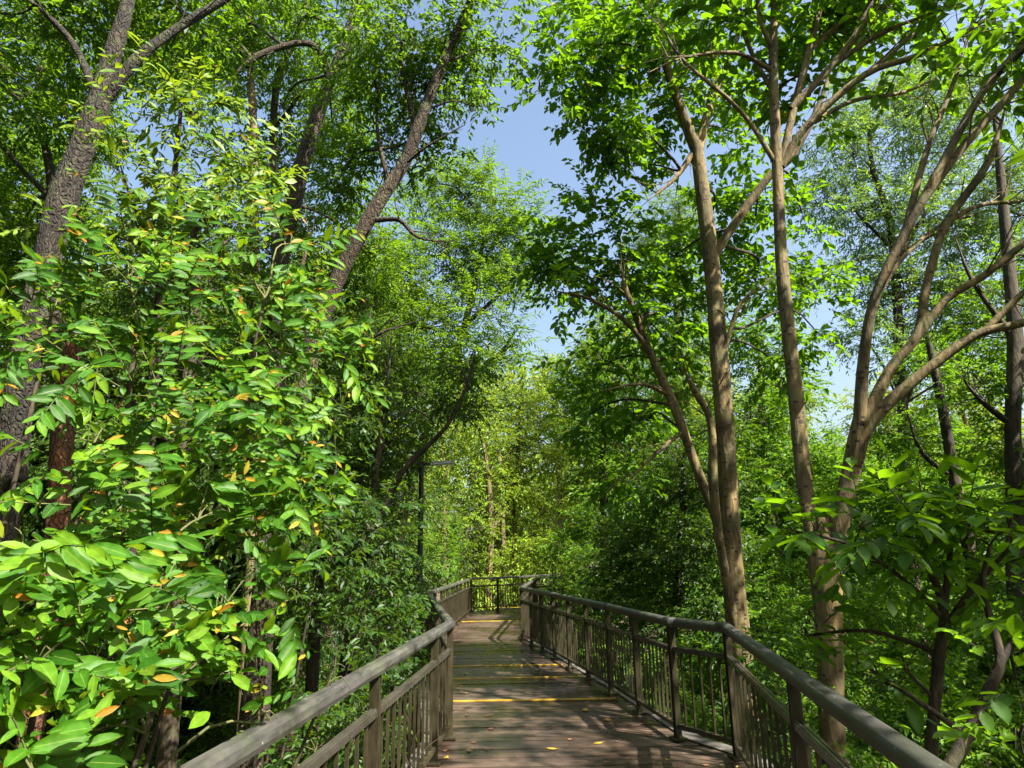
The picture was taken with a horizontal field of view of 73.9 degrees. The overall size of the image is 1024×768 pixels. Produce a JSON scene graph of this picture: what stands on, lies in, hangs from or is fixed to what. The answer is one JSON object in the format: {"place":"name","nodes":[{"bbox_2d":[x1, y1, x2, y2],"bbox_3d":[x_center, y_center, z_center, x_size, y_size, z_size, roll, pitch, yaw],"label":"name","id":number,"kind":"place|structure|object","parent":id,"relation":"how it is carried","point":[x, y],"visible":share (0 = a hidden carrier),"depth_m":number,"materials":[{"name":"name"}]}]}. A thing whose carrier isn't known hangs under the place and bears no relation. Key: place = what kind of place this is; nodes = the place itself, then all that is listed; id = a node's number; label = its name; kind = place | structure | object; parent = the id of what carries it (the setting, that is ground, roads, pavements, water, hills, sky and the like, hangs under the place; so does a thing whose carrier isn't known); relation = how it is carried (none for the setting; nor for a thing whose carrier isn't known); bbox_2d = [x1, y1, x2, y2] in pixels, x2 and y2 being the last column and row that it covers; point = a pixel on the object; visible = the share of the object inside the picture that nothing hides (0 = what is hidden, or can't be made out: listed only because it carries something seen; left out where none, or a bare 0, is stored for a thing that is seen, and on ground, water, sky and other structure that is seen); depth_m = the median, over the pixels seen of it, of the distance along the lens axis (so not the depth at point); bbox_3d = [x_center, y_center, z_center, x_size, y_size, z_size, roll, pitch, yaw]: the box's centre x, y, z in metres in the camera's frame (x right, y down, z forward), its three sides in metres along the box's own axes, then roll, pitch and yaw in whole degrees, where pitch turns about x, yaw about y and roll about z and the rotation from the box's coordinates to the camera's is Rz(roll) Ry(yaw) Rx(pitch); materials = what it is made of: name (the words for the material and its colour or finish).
{"place":"outdoors","nodes":[
{"label":"outdoors","id":0,"kind":"place"},
{"bbox_2d":[0,0,1023,567],"label":"sky","id":1,"kind":"structure","parent":0,"point":[521,140],"materials":[{"name":"blue"}]},
{"bbox_2d":[86,562,1020,767],"bbox_3d":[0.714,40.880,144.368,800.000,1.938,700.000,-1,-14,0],"label":"ground","id":2,"kind":"structure","parent":0,"point":[224,739],"depth_m":18.83,"materials":[{"name":"brown soil"}]},
{"bbox_2d":[14,332,81,749],"bbox_3d":[-3.425,2.581,4.818,0.339,6.247,0.260,7,-17,-30],"label":"dead trunk","id":3,"kind":"object","parent":2,"relation":"on","point":[59,459],"visible":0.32,"depth_m":5.27,"materials":[{"name":"brown wood"}]},
{"bbox_2d":[0,63,180,554],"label":"tree","id":4,"kind":"object","parent":2,"relation":"on","point":[47,165],"visible":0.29,"depth_m":12.15,"materials":[{"name":"green plant"}]},
{"bbox_2d":[0,435,248,767],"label":"shrub","id":5,"kind":"object","parent":2,"relation":"on","point":[59,659],"visible":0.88,"depth_m":1.96,"materials":[{"name":"green plant"}]},
{"bbox_2d":[0,30,313,728],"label":"sapling","id":6,"kind":"object","parent":2,"relation":"on","point":[175,180],"visible":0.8,"depth_m":5.02,"materials":[{"name":"green plant"}]},
{"bbox_2d":[0,0,326,612],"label":"tree","id":7,"kind":"object","parent":2,"relation":"on","point":[57,37],"visible":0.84,"depth_m":8.15,"materials":[{"name":"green plant"}]},
{"bbox_2d":[0,183,342,767],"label":"tree","id":8,"kind":"object","parent":2,"relation":"on","point":[168,740],"visible":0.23,"depth_m":9.51,"materials":[{"name":"green plant"}]},
{"bbox_2d":[0,168,390,767],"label":"shrub","id":9,"kind":"object","parent":2,"relation":"on","point":[242,422],"visible":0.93,"depth_m":2.95,"materials":[{"name":"green plant"}]},
{"bbox_2d":[0,121,415,767],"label":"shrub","id":10,"kind":"object","parent":2,"relation":"on","point":[208,699],"visible":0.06,"depth_m":15.87,"materials":[{"name":"green plant"}]},
{"bbox_2d":[125,0,325,735],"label":"tree","id":11,"kind":"object","parent":2,"relation":"on","point":[252,102],"visible":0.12,"depth_m":13.06,"materials":[{"name":"green plant"}]},
{"bbox_2d":[189,0,403,767],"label":"tree","id":12,"kind":"object","parent":2,"relation":"on","point":[279,48],"visible":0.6,"depth_m":12.41,"materials":[{"name":"brown plant"}]},
{"bbox_2d":[186,350,437,767],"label":"shrub","id":13,"kind":"object","parent":2,"relation":"on","point":[309,547],"visible":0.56,"depth_m":6.82,"materials":[{"name":"green plant"}]},
{"bbox_2d":[235,242,418,615],"bbox_3d":[-9.148,2.446,34.576,9.620,20.825,11.025,9,-18,-35],"label":"tree","id":14,"kind":"object","parent":2,"relation":"on","point":[325,270],"visible":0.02,"depth_m":34.55,"materials":[{"name":"green plant"}]},
{"bbox_2d":[230,0,425,746],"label":"tree","id":15,"kind":"object","parent":2,"relation":"on","point":[373,252],"visible":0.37,"depth_m":13.90,"materials":[{"name":"green plant"}]},
{"bbox_2d":[237,670,444,767],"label":"shrub","id":16,"kind":"object","parent":2,"relation":"on","point":[318,742],"visible":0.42,"depth_m":4.61,"materials":[{"name":"green plant"}]},
{"bbox_2d":[236,226,454,763],"bbox_3d":[-3.606,2.318,14.231,4.668,11.656,3.875,-1,-14,0],"label":"tree","id":17,"kind":"object","parent":2,"relation":"on","point":[312,674],"visible":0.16,"depth_m":14.36,"materials":[{"name":"green plant"}]},
{"bbox_2d":[315,509,429,764],"bbox_3d":[-2.068,4.529,9.953,1.683,5.449,3.721,1,-14,-7],"label":"shrub","id":18,"kind":"object","parent":2,"relation":"on","point":[367,629],"visible":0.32,"depth_m":9.56,"materials":[{"name":"green plant"}]},
{"bbox_2d":[236,0,551,767],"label":"tree","id":19,"kind":"object","parent":2,"relation":"on","point":[448,50],"visible":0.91,"depth_m":10.13,"materials":[{"name":"green plant"}]},
{"bbox_2d":[334,237,460,643],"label":"tree","id":20,"kind":"object","parent":2,"relation":"on","point":[404,354],"visible":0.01,"depth_m":36.20,"materials":[{"name":"green plant"}]},
{"bbox_2d":[289,278,506,765],"bbox_3d":[-2.163,2.703,12.223,4.269,10.175,4.221,-1,-14,0],"label":"tree","id":21,"kind":"object","parent":2,"relation":"on","point":[443,408],"visible":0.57,"depth_m":12.41,"materials":[{"name":"green plant"}]},
{"bbox_2d":[412,461,454,748],"bbox_3d":[-1.325,4.412,11.572,0.674,6.214,0.170,-1,-14,0],"label":"street lamp","id":22,"kind":"object","parent":2,"relation":"on","point":[421,490],"visible":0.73,"depth_m":12.05,"materials":[{"name":"black metal"}]},
{"bbox_2d":[382,340,485,595],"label":"tree","id":23,"kind":"object","parent":2,"relation":"on","point":[427,467],"visible":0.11,"depth_m":37.23,"materials":[{"name":"green plant"}]},
{"bbox_2d":[400,488,495,598],"bbox_3d":[-2.054,6.437,21.085,3.282,6.493,5.052,-1,-14,0],"label":"shrub","id":24,"kind":"object","parent":2,"relation":"on","point":[447,570],"visible":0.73,"depth_m":21.16,"materials":[{"name":"green plant"}]},
{"bbox_2d":[331,138,581,757],"bbox_3d":[-1.784,0.606,16.819,5.752,16.223,6.697,-13,-19,38],"label":"tree","id":25,"kind":"object","parent":2,"relation":"on","point":[474,277],"visible":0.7,"depth_m":17.48,"materials":[{"name":"green plant"}]},
{"bbox_2d":[409,395,531,609],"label":"tree","id":26,"kind":"object","parent":2,"relation":"on","point":[487,481],"visible":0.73,"depth_m":27.67,"materials":[{"name":"green plant"}]},
{"bbox_2d":[447,342,562,608],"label":"tree","id":27,"kind":"object","parent":2,"relation":"on","point":[502,531],"visible":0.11,"depth_m":46.80,"materials":[{"name":"green plant"}]},
{"bbox_2d":[2,260,1023,637],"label":"distant wood","id":28,"kind":"object","parent":2,"relation":"on","point":[478,560],"depth_m":46.21,"materials":[{"name":"green plant"}]},
{"bbox_2d":[4,635,1023,767],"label":"ground cover","id":29,"kind":"object","parent":2,"relation":"on","point":[277,708],"visible":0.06,"depth_m":16.59,"materials":[{"name":"green plant"}]},
{"bbox_2d":[442,361,593,606],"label":"tree","id":30,"kind":"object","parent":2,"relation":"on","point":[529,441],"visible":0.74,"depth_m":30.05,"materials":[{"name":"green plant"}]},
{"bbox_2d":[458,527,582,610],"bbox_3d":[0.461,8.426,27.358,5.397,5.131,4.818,-1,-14,0],"label":"shrub","id":31,"kind":"object","parent":2,"relation":"on","point":[522,566],"visible":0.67,"depth_m":26.79,"materials":[{"name":"green plant"}]},
{"bbox_2d":[508,352,628,636],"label":"tree","id":32,"kind":"object","parent":2,"relation":"on","point":[559,496],"visible":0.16,"depth_m":38.23,"materials":[{"name":"green plant"}]},
{"bbox_2d":[536,524,633,669],"bbox_3d":[1.817,6.168,17.273,2.266,5.346,5.134,-1,-14,0],"label":"shrub","id":33,"kind":"object","parent":2,"relation":"on","point":[557,550],"visible":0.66,"depth_m":17.44,"materials":[{"name":"green plant"}]},
{"bbox_2d":[401,602,773,767],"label":"boardwalk","id":34,"kind":"structure","parent":2,"relation":"on","point":[555,700],"depth_m":7.45,"materials":[{"name":"brown wood"}]},
{"bbox_2d":[177,571,612,767],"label":"railing","id":35,"kind":"object","parent":34,"relation":"on","point":[452,609],"visible":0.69,"depth_m":4.50,"materials":[{"name":"wood"}]},
{"bbox_2d":[447,613,737,766],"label":"leaf litter","id":36,"kind":"object","parent":34,"relation":"on","point":[525,727],"visible":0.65,"depth_m":7.59,"materials":[{"name":"plant"}]},
{"bbox_2d":[519,574,952,767],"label":"railing","id":37,"kind":"object","parent":34,"relation":"on","point":[895,747],"visible":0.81,"depth_m":6.08,"materials":[{"name":"wood"}]},
{"bbox_2d":[535,579,659,673],"bbox_3d":[1.611,6.144,13.633,2.393,4.306,3.961,-1,-14,0],"label":"shrub","id":38,"kind":"object","parent":2,"relation":"on","point":[592,612],"visible":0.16,"depth_m":13.29,"materials":[{"name":"green plant"}]},
{"bbox_2d":[536,314,694,627],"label":"tree","id":39,"kind":"object","parent":2,"relation":"on","point":[618,445],"visible":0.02,"depth_m":37.44,"materials":[{"name":"green plant"}]},
{"bbox_2d":[543,299,704,675],"bbox_3d":[3.723,3.288,20.648,5.489,12.722,3.998,-1,-14,0],"label":"tree","id":40,"kind":"object","parent":2,"relation":"on","point":[604,448],"visible":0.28,"depth_m":21.14,"materials":[{"name":"green plant"}]},
{"bbox_2d":[600,174,757,631],"bbox_3d":[6.773,0.987,26.460,6.699,19.910,4.217,-1,-14,0],"label":"tree","id":41,"kind":"object","parent":2,"relation":"on","point":[679,207],"visible":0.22,"depth_m":27.76,"materials":[{"name":"green plant"}]},
{"bbox_2d":[576,394,787,718],"bbox_3d":[3.107,4.066,12.930,3.649,7.872,5.120,-1,-14,0],"label":"tree","id":42,"kind":"object","parent":2,"relation":"on","point":[683,551],"visible":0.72,"depth_m":12.89,"materials":[{"name":"green plant"}]},
{"bbox_2d":[500,0,869,747],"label":"tree","id":43,"kind":"object","parent":2,"relation":"on","point":[618,28],"visible":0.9,"depth_m":10.64,"materials":[{"name":"green plant"}]},
{"bbox_2d":[581,621,791,766],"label":"shrub","id":44,"kind":"object","parent":2,"relation":"on","point":[698,705],"visible":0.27,"depth_m":9.20,"materials":[{"name":"green plant"}]},
{"bbox_2d":[640,337,755,526],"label":"tree","id":45,"kind":"object","parent":2,"relation":"on","point":[706,393],"visible":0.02,"depth_m":34.08,"materials":[{"name":"green plant"}]},
{"bbox_2d":[685,302,885,715],"bbox_3d":[5.594,2.914,14.047,3.928,10.053,3.976,-1,-14,0],"label":"tree","id":46,"kind":"object","parent":2,"relation":"on","point":[777,418],"visible":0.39,"depth_m":14.49,"materials":[{"name":"green plant"}]},
{"bbox_2d":[733,356,841,578],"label":"tree","id":47,"kind":"object","parent":2,"relation":"on","point":[809,416],"visible":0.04,"depth_m":29.45,"materials":[{"name":"green plant"}]},
{"bbox_2d":[559,408,1023,751],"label":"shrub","id":48,"kind":"object","parent":2,"relation":"on","point":[999,539],"visible":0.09,"depth_m":18.68,"materials":[{"name":"green plant"}]},
{"bbox_2d":[622,0,1023,764],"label":"tree","id":49,"kind":"object","parent":2,"relation":"on","point":[842,32],"visible":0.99,"depth_m":7.64,"materials":[{"name":"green plant"}]},
{"bbox_2d":[717,597,948,767],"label":"shrub","id":50,"kind":"object","parent":2,"relation":"on","point":[766,676],"visible":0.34,"depth_m":6.43,"materials":[{"name":"green plant"}]},
{"bbox_2d":[705,510,963,767],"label":"shrub","id":51,"kind":"object","parent":2,"relation":"on","point":[762,582],"visible":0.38,"depth_m":11.28,"materials":[{"name":"green plant"}]},
{"bbox_2d":[751,436,1023,767],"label":"shrub","id":52,"kind":"object","parent":2,"relation":"on","point":[940,500],"visible":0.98,"depth_m":3.62,"materials":[{"name":"green plant"}]},
{"bbox_2d":[819,369,961,483],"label":"tree","id":53,"kind":"object","parent":2,"relation":"on","point":[847,406],"visible":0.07,"depth_m":30.04,"materials":[{"name":"green plant"}]},
{"bbox_2d":[771,33,1023,697],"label":"tree","id":54,"kind":"object","parent":2,"relation":"on","point":[898,327],"visible":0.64,"depth_m":17.35,"materials":[{"name":"green plant"}]},
{"bbox_2d":[814,320,1011,767],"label":"tree","id":55,"kind":"object","parent":2,"relation":"on","point":[948,443],"visible":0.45,"depth_m":11.78,"materials":[{"name":"green plant"}]},
{"bbox_2d":[807,573,1023,767],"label":"shrub","id":56,"kind":"object","parent":2,"relation":"on","point":[873,648],"visible":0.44,"depth_m":7.38,"materials":[{"name":"green plant"}]},
{"bbox_2d":[909,366,1023,553],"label":"tree","id":57,"kind":"object","parent":2,"relation":"on","point":[963,415],"visible":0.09,"depth_m":28.20,"materials":[{"name":"green plant"}]},
{"bbox_2d":[910,115,1023,702],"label":"tree","id":58,"kind":"object","parent":2,"relation":"on","point":[1010,460],"visible":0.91,"depth_m":9.63,"materials":[{"name":"green plant"}]},
{"bbox_2d":[918,545,1023,767],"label":"shrub","id":59,"kind":"object","parent":2,"relation":"on","point":[984,667],"visible":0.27,"depth_m":8.04,"materials":[{"name":"green plant"}]},
{"bbox_2d":[932,604,1023,756],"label":"shrub","id":60,"kind":"object","parent":2,"relation":"on","point":[999,704],"visible":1,"depth_m":2.39,"materials":[{"name":"green plant"}]},
{"bbox_2d":[994,143,1023,200],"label":"leaves","id":61,"kind":"object","parent":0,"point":[1018,156],"visible":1,"depth_m":8.87,"materials":[{"name":"green plant"}]}
]}

